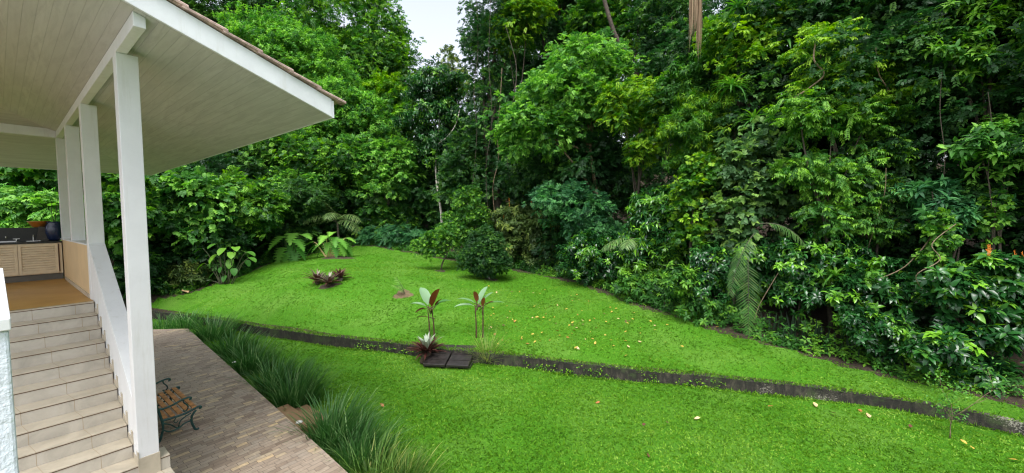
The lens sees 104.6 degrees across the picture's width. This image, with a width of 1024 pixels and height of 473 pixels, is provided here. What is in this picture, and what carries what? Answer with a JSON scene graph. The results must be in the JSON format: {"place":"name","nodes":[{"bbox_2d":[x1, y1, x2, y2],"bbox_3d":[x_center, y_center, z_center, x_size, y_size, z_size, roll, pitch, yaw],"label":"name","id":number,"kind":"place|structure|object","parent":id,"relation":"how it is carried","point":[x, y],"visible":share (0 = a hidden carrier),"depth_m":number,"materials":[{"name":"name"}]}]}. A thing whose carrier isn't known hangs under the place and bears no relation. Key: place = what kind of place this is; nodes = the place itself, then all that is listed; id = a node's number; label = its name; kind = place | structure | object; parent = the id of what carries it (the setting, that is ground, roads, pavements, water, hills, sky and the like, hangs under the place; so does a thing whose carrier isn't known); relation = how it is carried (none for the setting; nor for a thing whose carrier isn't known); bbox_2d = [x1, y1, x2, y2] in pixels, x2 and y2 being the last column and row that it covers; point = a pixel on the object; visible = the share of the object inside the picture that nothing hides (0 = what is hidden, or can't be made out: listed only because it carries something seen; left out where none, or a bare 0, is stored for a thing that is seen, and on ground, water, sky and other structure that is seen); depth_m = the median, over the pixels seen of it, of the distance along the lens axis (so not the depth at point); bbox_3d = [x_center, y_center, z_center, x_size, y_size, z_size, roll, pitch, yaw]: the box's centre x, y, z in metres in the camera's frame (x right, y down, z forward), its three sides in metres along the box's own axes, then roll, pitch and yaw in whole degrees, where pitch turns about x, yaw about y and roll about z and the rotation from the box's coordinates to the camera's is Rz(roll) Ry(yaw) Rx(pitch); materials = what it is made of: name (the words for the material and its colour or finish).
{"place":"outdoors","nodes":[
{"label":"outdoors","id":0,"kind":"place"},
{"bbox_2d":[0,0,345,472],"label":"house","id":1,"kind":"structure","parent":0,"point":[132,93],"depth_m":5.43,"materials":[{"name":"paint"}]},
{"bbox_2d":[0,227,62,282],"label":"sink counter","id":2,"kind":"object","parent":1,"relation":"on","point":[29,257],"visible":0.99,"depth_m":9.14,"materials":[{"name":"beige stone"}]},
{"bbox_2d":[0,245,18,275],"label":"cabinet door","id":3,"kind":"structure","parent":2,"relation":"in","point":[10,272],"depth_m":8.84,"materials":[{"name":"beige wood"}]},
{"bbox_2d":[17,243,58,274],"bbox_3d":[-10.963,0.518,9.172,0.028,0.680,0.595,1,3,37],"label":"cabinet door","id":4,"kind":"structure","parent":2,"relation":"in","point":[53,268],"depth_m":9.16,"materials":[{"name":"beige wood"}]},
{"bbox_2d":[45,199,60,240],"bbox_3d":[-11.154,-0.413,9.635,0.310,1.020,0.310,1,3,37],"label":"flower pot","id":5,"kind":"object","parent":2,"relation":"on","point":[53,231],"visible":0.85,"depth_m":9.56,"materials":[{"name":"blue ceramic"}]},
{"bbox_2d":[153,329,347,472],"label":"terrace","id":6,"kind":"structure","parent":0,"point":[233,433],"depth_m":7.19,"materials":[{"name":"stone"}]},
{"bbox_2d":[156,378,201,442],"bbox_3d":[-6.320,3.033,7.252,1.418,0.834,0.688,1,3,37],"label":"garden bench","id":7,"kind":"object","parent":6,"relation":"on","point":[162,415],"visible":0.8,"depth_m":7.01,"materials":[{"name":"orange wood"}]},
{"bbox_2d":[121,162,1023,420],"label":"lawn","id":8,"kind":"structure","parent":0,"point":[818,313],"depth_m":13.53,"materials":[{"name":"green plant"}]},
{"bbox_2d":[63,232,177,302],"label":"broadleaf shrub","id":9,"kind":"object","parent":8,"relation":"on","point":[156,264],"visible":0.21,"depth_m":17.58,"materials":[{"name":"green plant"}]},
{"bbox_2d":[154,258,216,288],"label":"broadleaf shrub","id":10,"kind":"object","parent":8,"relation":"on","point":[184,272],"visible":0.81,"depth_m":18.49,"materials":[{"name":"green plant"}]},
{"bbox_2d":[120,221,256,293],"bbox_3d":[-16.536,1.045,19.821,6.959,3.661,4.285,-1,3,0],"label":"broadleaf shrub","id":11,"kind":"object","parent":8,"relation":"on","point":[242,240],"visible":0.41,"depth_m":19.02,"materials":[{"name":"green plant"}]},
{"bbox_2d":[145,165,245,256],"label":"broadleaf shrub","id":12,"kind":"object","parent":8,"relation":"on","point":[184,183],"visible":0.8,"depth_m":18.70,"materials":[{"name":"green plant"}]},
{"bbox_2d":[193,244,256,285],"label":"round leaf plant","id":13,"kind":"object","parent":8,"relation":"on","point":[229,264],"visible":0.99,"depth_m":18.74,"materials":[{"name":"green plant"}]},
{"bbox_2d":[193,165,293,268],"bbox_3d":[-14.801,-0.975,21.493,5.461,5.828,4.076,-1,3,0],"label":"broadleaf shrub","id":14,"kind":"object","parent":8,"relation":"on","point":[257,216],"visible":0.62,"depth_m":20.87,"materials":[{"name":"green plant"}]},
{"bbox_2d":[188,135,302,182],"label":"rainforest tree","id":15,"kind":"object","parent":8,"relation":"on","point":[256,151],"visible":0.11,"depth_m":24.73,"materials":[{"name":"green plant"}]},
{"bbox_2d":[180,0,354,34],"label":"rainforest tree","id":16,"kind":"object","parent":8,"relation":"on","point":[202,7],"visible":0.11,"depth_m":35.57,"materials":[{"name":"green plant"}]},
{"bbox_2d":[254,233,311,262],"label":"lobed leaf plant","id":17,"kind":"object","parent":8,"relation":"on","point":[291,254],"visible":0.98,"depth_m":22.67,"materials":[{"name":"green plant"}]},
{"bbox_2d":[235,177,337,259],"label":"broadleaf shrub","id":18,"kind":"object","parent":8,"relation":"on","point":[300,214],"visible":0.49,"depth_m":23.75,"materials":[{"name":"green plant"}]},
{"bbox_2d":[212,0,365,98],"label":"rainforest tree","id":19,"kind":"object","parent":8,"relation":"on","point":[289,44],"visible":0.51,"depth_m":28.57,"materials":[{"name":"green plant"}]},
{"bbox_2d":[247,162,344,218],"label":"broadleaf shrub","id":20,"kind":"object","parent":8,"relation":"on","point":[282,174],"visible":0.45,"depth_m":24.73,"materials":[{"name":"green plant"}]},
{"bbox_2d":[244,129,372,242],"bbox_3d":[-13.512,-3.163,26.745,8.449,7.914,5.843,-1,3,0],"label":"rainforest tree","id":21,"kind":"object","parent":8,"relation":"on","point":[329,161],"visible":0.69,"depth_m":25.30,"materials":[{"name":"green plant"}]},
{"bbox_2d":[8,94,656,293],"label":"undergrowth","id":22,"kind":"object","parent":8,"relation":"on","point":[607,145],"visible":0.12,"depth_m":20.13,"materials":[{"name":"green plant"}]},
{"bbox_2d":[304,199,360,250],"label":"feather palm","id":23,"kind":"object","parent":8,"relation":"on","point":[330,215],"visible":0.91,"depth_m":24.48,"materials":[{"name":"green plant"}]},
{"bbox_2d":[322,256,353,258],"bbox_3d":[-10.056,1.235,23.172,2.234,0.140,1.169,-1,3,0],"label":"soil bed","id":24,"kind":"object","parent":8,"relation":"on","point":[342,257],"visible":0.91,"depth_m":22.96,"materials":[{"name":"brown soil"}]},
{"bbox_2d":[306,232,355,257],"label":"lobed leaf plant","id":25,"kind":"object","parent":24,"relation":"on","point":[344,247],"visible":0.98,"depth_m":23.08,"materials":[{"name":"green plant"}]},
{"bbox_2d":[291,187,389,244],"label":"broadleaf shrub","id":26,"kind":"object","parent":8,"relation":"on","point":[341,209],"visible":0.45,"depth_m":26.90,"materials":[{"name":"green plant"}]},
{"bbox_2d":[288,74,401,202],"bbox_3d":[-12.747,-5.697,28.755,10.444,11.980,6.513,-1,3,0],"label":"rainforest tree","id":27,"kind":"object","parent":8,"relation":"on","point":[344,122],"visible":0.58,"depth_m":26.87,"materials":[{"name":"green plant"}]},
{"bbox_2d":[263,0,427,91],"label":"rainforest tree","id":28,"kind":"object","parent":8,"relation":"on","point":[353,44],"visible":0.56,"depth_m":34.38,"materials":[{"name":"green plant"}]},
{"bbox_2d":[337,132,426,223],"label":"rainforest tree","id":29,"kind":"object","parent":8,"relation":"on","point":[387,179],"visible":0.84,"depth_m":26.24,"materials":[{"name":"green plant"}]},
{"bbox_2d":[347,192,422,242],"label":"broadleaf shrub","id":30,"kind":"object","parent":8,"relation":"on","point":[380,221],"visible":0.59,"depth_m":27.22,"materials":[{"name":"green plant"}]},
{"bbox_2d":[362,71,407,113],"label":"rainforest tree","id":31,"kind":"object","parent":8,"relation":"on","point":[383,85],"visible":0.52,"depth_m":28.86,"materials":[{"name":"green plant"}]},
{"bbox_2d":[359,88,417,143],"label":"rainforest tree","id":32,"kind":"object","parent":8,"relation":"on","point":[399,109],"visible":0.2,"depth_m":28.50,"materials":[{"name":"green plant"}]},
{"bbox_2d":[353,223,436,248],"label":"fern hedge","id":33,"kind":"object","parent":8,"relation":"on","point":[407,235],"visible":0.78,"depth_m":26.40,"materials":[{"name":"green plant"}]},
{"bbox_2d":[382,171,452,229],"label":"broadleaf shrub","id":34,"kind":"object","parent":8,"relation":"on","point":[420,199],"visible":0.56,"depth_m":27.45,"materials":[{"name":"green plant"}]},
{"bbox_2d":[411,287,450,338],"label":"banana plant","id":35,"kind":"object","parent":8,"relation":"on","point":[427,297],"visible":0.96,"depth_m":12.22,"materials":[{"name":"green plant"}]},
{"bbox_2d":[389,55,475,246],"bbox_3d":[-5.325,-5.499,27.372,5.803,13.046,5.366,-1,3,0],"label":"rainforest tree","id":36,"kind":"object","parent":8,"relation":"on","point":[426,108],"visible":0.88,"depth_m":26.08,"materials":[{"name":"green plant"}]},
{"bbox_2d":[410,220,465,269],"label":"tree","id":37,"kind":"object","parent":8,"relation":"on","point":[444,238],"visible":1,"depth_m":19.92,"materials":[{"name":"green plant"}]},
{"bbox_2d":[432,44,481,120],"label":"rainforest tree","id":38,"kind":"object","parent":8,"relation":"on","point":[451,59],"visible":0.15,"depth_m":32.91,"materials":[{"name":"green plant"}]},
{"bbox_2d":[435,182,493,250],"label":"tree","id":39,"kind":"object","parent":8,"relation":"on","point":[474,213],"visible":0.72,"depth_m":21.29,"materials":[{"name":"green plant"}]},
{"bbox_2d":[431,127,499,250],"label":"tree","id":40,"kind":"object","parent":8,"relation":"on","point":[450,155],"visible":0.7,"depth_m":24.48,"materials":[{"name":"green plant"}]},
{"bbox_2d":[455,286,503,337],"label":"banana plant","id":41,"kind":"object","parent":8,"relation":"on","point":[479,297],"visible":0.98,"depth_m":12.12,"materials":[{"name":"green plant"}]},
{"bbox_2d":[455,223,513,278],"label":"shrub","id":42,"kind":"object","parent":8,"relation":"on","point":[483,253],"visible":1,"depth_m":18.18,"materials":[{"name":"green plant"}]},
{"bbox_2d":[452,0,550,232],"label":"vine clad tree","id":43,"kind":"object","parent":8,"relation":"on","point":[482,42],"visible":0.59,"depth_m":23.73,"materials":[{"name":"green plant"}]},
{"bbox_2d":[487,0,560,185],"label":"rainforest tree","id":44,"kind":"object","parent":8,"relation":"on","point":[528,5],"visible":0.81,"depth_m":23.16,"materials":[{"name":"green plant"}]},
{"bbox_2d":[488,200,569,268],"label":"flowering hedge","id":45,"kind":"object","parent":8,"relation":"on","point":[522,227],"visible":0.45,"depth_m":21.22,"materials":[{"name":"green plant"}]},
{"bbox_2d":[477,26,648,232],"bbox_3d":[2.552,-4.072,19.380,8.602,11.445,4.732,-1,3,0],"label":"rainforest tree","id":46,"kind":"object","parent":8,"relation":"on","point":[571,88],"visible":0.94,"depth_m":18.39,"materials":[{"name":"green plant"}]},
{"bbox_2d":[516,0,615,105],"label":"rainforest tree","id":47,"kind":"object","parent":8,"relation":"on","point":[555,26],"visible":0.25,"depth_m":25.77,"materials":[{"name":"green plant"}]},
{"bbox_2d":[522,178,628,266],"bbox_3d":[3.105,-0.483,19.327,5.279,4.747,3.836,-1,3,0],"label":"broadleaf shrub","id":48,"kind":"object","parent":8,"relation":"on","point":[560,201],"visible":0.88,"depth_m":18.43,"materials":[{"name":"green plant"}]},
{"bbox_2d":[493,142,666,217],"bbox_3d":[3.798,-2.537,22.384,9.763,6.142,4.853,-1,3,0],"label":"broadleaf shrub","id":49,"kind":"object","parent":8,"relation":"on","point":[523,184],"visible":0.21,"depth_m":21.27,"materials":[{"name":"green plant"}]},
{"bbox_2d":[152,234,1023,396],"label":"ground cover","id":50,"kind":"object","parent":8,"relation":"on","point":[876,363],"visible":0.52,"depth_m":11.23,"materials":[{"name":"green plant"}]},
{"bbox_2d":[555,228,634,285],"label":"broadleaf shrub","id":51,"kind":"object","parent":8,"relation":"on","point":[580,251],"visible":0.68,"depth_m":17.02,"materials":[{"name":"green plant"}]},
{"bbox_2d":[291,0,930,193],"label":"distant wood","id":52,"kind":"object","parent":8,"relation":"on","point":[537,62],"depth_m":41.37,"materials":[{"name":"green plant"}]},
{"bbox_2d":[560,0,683,194],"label":"rainforest tree","id":53,"kind":"object","parent":8,"relation":"on","point":[620,18],"visible":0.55,"depth_m":23.60,"materials":[{"name":"green plant"}]},
{"bbox_2d":[589,74,677,193],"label":"rainforest tree","id":54,"kind":"object","parent":8,"relation":"on","point":[620,102],"visible":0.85,"depth_m":17.07,"materials":[{"name":"green plant"}]},
{"bbox_2d":[610,267,679,303],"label":"broadleaf shrub","id":55,"kind":"object","parent":8,"relation":"on","point":[641,283],"visible":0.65,"depth_m":14.49,"materials":[{"name":"green plant"}]},
{"bbox_2d":[606,184,706,284],"bbox_3d":[5.860,0.063,15.586,4.055,4.263,2.942,-1,3,0],"label":"broadleaf shrub","id":56,"kind":"object","parent":8,"relation":"on","point":[656,251],"visible":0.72,"depth_m":14.97,"materials":[{"name":"green plant"}]},
{"bbox_2d":[625,0,708,188],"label":"rainforest tree","id":57,"kind":"object","parent":8,"relation":"on","point":[649,8],"visible":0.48,"depth_m":21.17,"materials":[{"name":"green plant"}]},
{"bbox_2d":[654,11,727,208],"bbox_3d":[7.233,-3.274,15.740,3.168,10.609,2.416,-1,3,-15],"label":"rainforest tree","id":58,"kind":"object","parent":8,"relation":"on","point":[692,70],"visible":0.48,"depth_m":15.13,"materials":[{"name":"green plant"}]},
{"bbox_2d":[688,0,701,56],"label":"trunk","id":59,"kind":"object","parent":8,"relation":"on","point":[695,6],"visible":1,"depth_m":12.95,"materials":[{"name":"plant"}]},
{"bbox_2d":[648,78,745,266],"bbox_3d":[6.877,-1.687,14.378,3.319,8.046,2.690,-1,3,0],"label":"tree","id":60,"kind":"object","parent":8,"relation":"on","point":[687,120],"visible":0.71,"depth_m":13.96,"materials":[{"name":"green plant"}]},
{"bbox_2d":[663,150,730,261],"bbox_3d":[6.393,-0.182,13.753,2.288,5.500,2.151,-1,3,0],"label":"vine curtain","id":61,"kind":"object","parent":8,"relation":"on","point":[686,193],"visible":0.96,"depth_m":13.25,"materials":[{"name":"green plant"}]},
{"bbox_2d":[659,261,746,326],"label":"broadleaf shrub","id":62,"kind":"object","parent":8,"relation":"on","point":[678,273],"visible":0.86,"depth_m":12.20,"materials":[{"name":"green plant"}]},
{"bbox_2d":[667,225,812,315],"bbox_3d":[7.281,1.178,12.755,4.323,3.104,2.246,-1,3,0],"label":"broadleaf shrub","id":63,"kind":"object","parent":8,"relation":"on","point":[716,260],"visible":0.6,"depth_m":12.27,"materials":[{"name":"green plant"}]},
{"bbox_2d":[691,0,810,299],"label":"vine clad tree","id":64,"kind":"object","parent":8,"relation":"on","point":[733,50],"visible":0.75,"depth_m":13.27,"materials":[{"name":"green plant"}]},
{"bbox_2d":[708,49,794,288],"bbox_3d":[8.224,-2.026,13.826,2.730,8.785,2.161,-1,3,0],"label":"vine curtain","id":65,"kind":"object","parent":64,"relation":"hanging from","point":[733,118],"visible":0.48,"depth_m":13.24,"materials":[{"name":"green plant"}]},
{"bbox_2d":[695,115,828,303],"bbox_3d":[8.115,-0.604,12.893,4.093,6.457,2.332,-1,3,0],"label":"vine curtain","id":66,"kind":"object","parent":64,"relation":"attached to","point":[747,173],"visible":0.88,"depth_m":12.39,"materials":[{"name":"green plant"}]},
{"bbox_2d":[725,223,806,337],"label":"drooping palm","id":67,"kind":"object","parent":8,"relation":"on","point":[748,269],"visible":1,"depth_m":10.64,"materials":[{"name":"green plant"}]},
{"bbox_2d":[612,0,1023,330],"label":"undergrowth","id":68,"kind":"object","parent":8,"relation":"on","point":[955,109],"visible":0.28,"depth_m":10.63,"materials":[{"name":"green plant"}]},
{"bbox_2d":[763,228,877,327],"bbox_3d":[8.774,1.317,11.475,3.080,3.161,2.131,-1,3,0],"label":"broadleaf shrub","id":69,"kind":"object","parent":8,"relation":"on","point":[803,268],"visible":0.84,"depth_m":10.98,"materials":[{"name":"green plant"}]},
{"bbox_2d":[763,85,925,328],"bbox_3d":[9.364,-0.672,11.347,4.461,6.980,2.203,-1,3,0],"label":"rainforest tree","id":70,"kind":"object","parent":8,"relation":"on","point":[820,169],"visible":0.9,"depth_m":10.91,"materials":[{"name":"green plant"}]},
{"bbox_2d":[788,176,918,256],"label":"rainforest tree","id":71,"kind":"object","parent":8,"relation":"on","point":[842,220],"visible":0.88,"depth_m":10.80,"materials":[{"name":"green plant"}]},
{"bbox_2d":[775,16,940,305],"bbox_3d":[9.914,-1.821,11.398,4.428,8.935,2.578,-1,3,0],"label":"rainforest tree","id":72,"kind":"object","parent":8,"relation":"on","point":[881,94],"visible":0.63,"depth_m":11.03,"materials":[{"name":"green plant"}]},
{"bbox_2d":[820,255,928,330],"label":"broadleaf shrub","id":73,"kind":"object","parent":8,"relation":"on","point":[878,294],"visible":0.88,"depth_m":9.86,"materials":[{"name":"green plant"}]},
{"bbox_2d":[831,306,939,362],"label":"broadleaf shrub","id":74,"kind":"object","parent":8,"relation":"on","point":[895,333],"visible":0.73,"depth_m":9.42,"materials":[{"name":"green plant"}]},
{"bbox_2d":[812,0,1023,245],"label":"rainforest tree","id":75,"kind":"object","parent":8,"relation":"on","point":[850,8],"visible":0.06,"depth_m":11.69,"materials":[{"name":"green plant"}]},
{"bbox_2d":[886,173,1021,322],"bbox_3d":[10.948,0.645,9.951,2.440,4.422,1.581,-1,3,0],"label":"broadleaf shrub","id":76,"kind":"object","parent":8,"relation":"on","point":[966,212],"visible":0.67,"depth_m":9.69,"materials":[{"name":"green plant"}]},
{"bbox_2d":[892,318,1023,398],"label":"broadleaf shrub","id":77,"kind":"object","parent":8,"relation":"on","point":[952,344],"visible":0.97,"depth_m":8.41,"materials":[{"name":"green plant"}]},
{"bbox_2d":[902,246,1023,356],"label":"shrub","id":78,"kind":"object","parent":8,"relation":"on","point":[989,283],"visible":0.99,"depth_m":8.67,"materials":[{"name":"green plant"}]},
{"bbox_2d":[903,0,1023,327],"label":"rainforest tree","id":79,"kind":"object","parent":8,"relation":"on","point":[971,58],"visible":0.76,"depth_m":9.47,"materials":[{"name":"green plant"}]},
{"bbox_2d":[937,107,1023,327],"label":"rainforest tree","id":80,"kind":"object","parent":8,"relation":"on","point":[962,153],"visible":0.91,"depth_m":9.19,"materials":[{"name":"green plant"}]},
{"bbox_2d":[965,181,1015,354],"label":"hanging creeper","id":81,"kind":"object","parent":80,"relation":"hanging from","point":[993,215],"visible":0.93,"depth_m":9.29,"materials":[{"name":"green plant"}]},
{"bbox_2d":[152,311,1023,472],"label":"lawn","id":82,"kind":"structure","parent":0,"point":[675,446],"depth_m":7.66,"materials":[{"name":"green plant"}]},
{"bbox_2d":[0,182,85,241],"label":"feathery bush","id":83,"kind":"object","parent":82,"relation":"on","point":[26,203],"visible":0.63,"depth_m":12.75,"materials":[{"name":"green plant"}]},
{"bbox_2d":[0,167,108,198],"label":"broadleaf shrub","id":84,"kind":"object","parent":82,"relation":"on","point":[40,179],"visible":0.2,"depth_m":14.52,"materials":[{"name":"green plant"}]},
{"bbox_2d":[82,173,176,267],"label":"broadleaf shrub","id":85,"kind":"object","parent":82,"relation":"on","point":[111,203],"visible":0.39,"depth_m":16.30,"materials":[{"name":"green plant"}]},
{"bbox_2d":[161,308,213,329],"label":"strap grass clump","id":86,"kind":"object","parent":82,"relation":"on","point":[182,326],"visible":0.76,"depth_m":15.21,"materials":[{"name":"green plant"}]},
{"bbox_2d":[173,311,247,341],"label":"strap grass clump","id":87,"kind":"object","parent":82,"relation":"on","point":[212,328],"visible":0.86,"depth_m":13.73,"materials":[{"name":"green plant"}]},
{"bbox_2d":[195,324,268,360],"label":"strap grass clump","id":88,"kind":"object","parent":82,"relation":"on","point":[223,350],"visible":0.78,"depth_m":11.93,"materials":[{"name":"green plant"}]},
{"bbox_2d":[207,333,289,375],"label":"strap grass clump","id":89,"kind":"object","parent":82,"relation":"on","point":[247,365],"visible":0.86,"depth_m":10.66,"materials":[{"name":"green plant"}]},
{"bbox_2d":[226,346,320,397],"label":"strap grass clump","id":90,"kind":"object","parent":82,"relation":"on","point":[271,376],"visible":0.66,"depth_m":9.40,"materials":[{"name":"green plant"}]},
{"bbox_2d":[248,358,349,408],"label":"strap grass clump","id":91,"kind":"object","parent":82,"relation":"on","point":[295,392],"visible":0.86,"depth_m":8.71,"materials":[{"name":"green plant"}]},
{"bbox_2d":[277,404,327,436],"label":"garden steps","id":92,"kind":"structure","parent":82,"relation":"on","point":[286,410],"depth_m":7.92,"materials":[{"name":"brown stone"}]},
{"bbox_2d":[267,381,397,472],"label":"strap grass clump","id":93,"kind":"object","parent":82,"relation":"on","point":[326,421],"visible":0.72,"depth_m":7.23,"materials":[{"name":"green plant"}]},
{"bbox_2d":[308,407,417,472],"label":"strap grass clump","id":94,"kind":"object","parent":82,"relation":"on","point":[345,455],"visible":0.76,"depth_m":6.72,"materials":[{"name":"green plant"}]},
{"bbox_2d":[328,424,436,472],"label":"strap grass clump","id":95,"kind":"object","parent":82,"relation":"on","point":[376,466],"visible":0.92,"depth_m":6.34,"materials":[{"name":"green plant"}]},
{"bbox_2d":[369,441,452,472],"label":"strap grass clump","id":96,"kind":"object","parent":82,"relation":"on","point":[408,463],"visible":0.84,"depth_m":6.27,"materials":[{"name":"green plant"}]},
{"bbox_2d":[403,333,446,363],"bbox_3d":[-2.521,3.200,11.419,1.300,0.882,1.251,-2,3,-32],"label":"bromeliad","id":97,"kind":"object","parent":82,"relation":"on","point":[427,345],"visible":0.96,"depth_m":11.30,"materials":[{"name":"green plant"}]},
{"bbox_2d":[423,344,475,368],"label":"stepping slab","id":98,"kind":"structure","parent":82,"relation":"on","point":[440,359],"depth_m":11.05,"materials":[{"name":"concrete"}]},
{"bbox_2d":[126,308,1023,436],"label":"retaining wall","id":99,"kind":"structure","parent":82,"relation":"on","point":[1003,423],"depth_m":9.66,"materials":[{"name":"concrete"}]},
{"bbox_2d":[355,343,780,395],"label":"wall weeds","id":100,"kind":"object","parent":99,"relation":"attached to","point":[570,371],"depth_m":10.16,"materials":[{"name":"green plant"}]},
{"bbox_2d":[918,349,1023,437],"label":"twig sapling","id":101,"kind":"object","parent":82,"relation":"on","point":[965,392],"visible":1,"depth_m":7.21,"materials":[{"name":"green plant"}]},
{"bbox_2d":[196,0,985,156],"label":"sky","id":102,"kind":"structure","parent":0,"point":[435,21],"materials":[{"name":"white"}]},
{"bbox_2d":[911,207,965,330],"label":"hanging creeper","id":103,"kind":"object","parent":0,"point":[928,256],"visible":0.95,"depth_m":9.25,"materials":[{"name":"green plant"}]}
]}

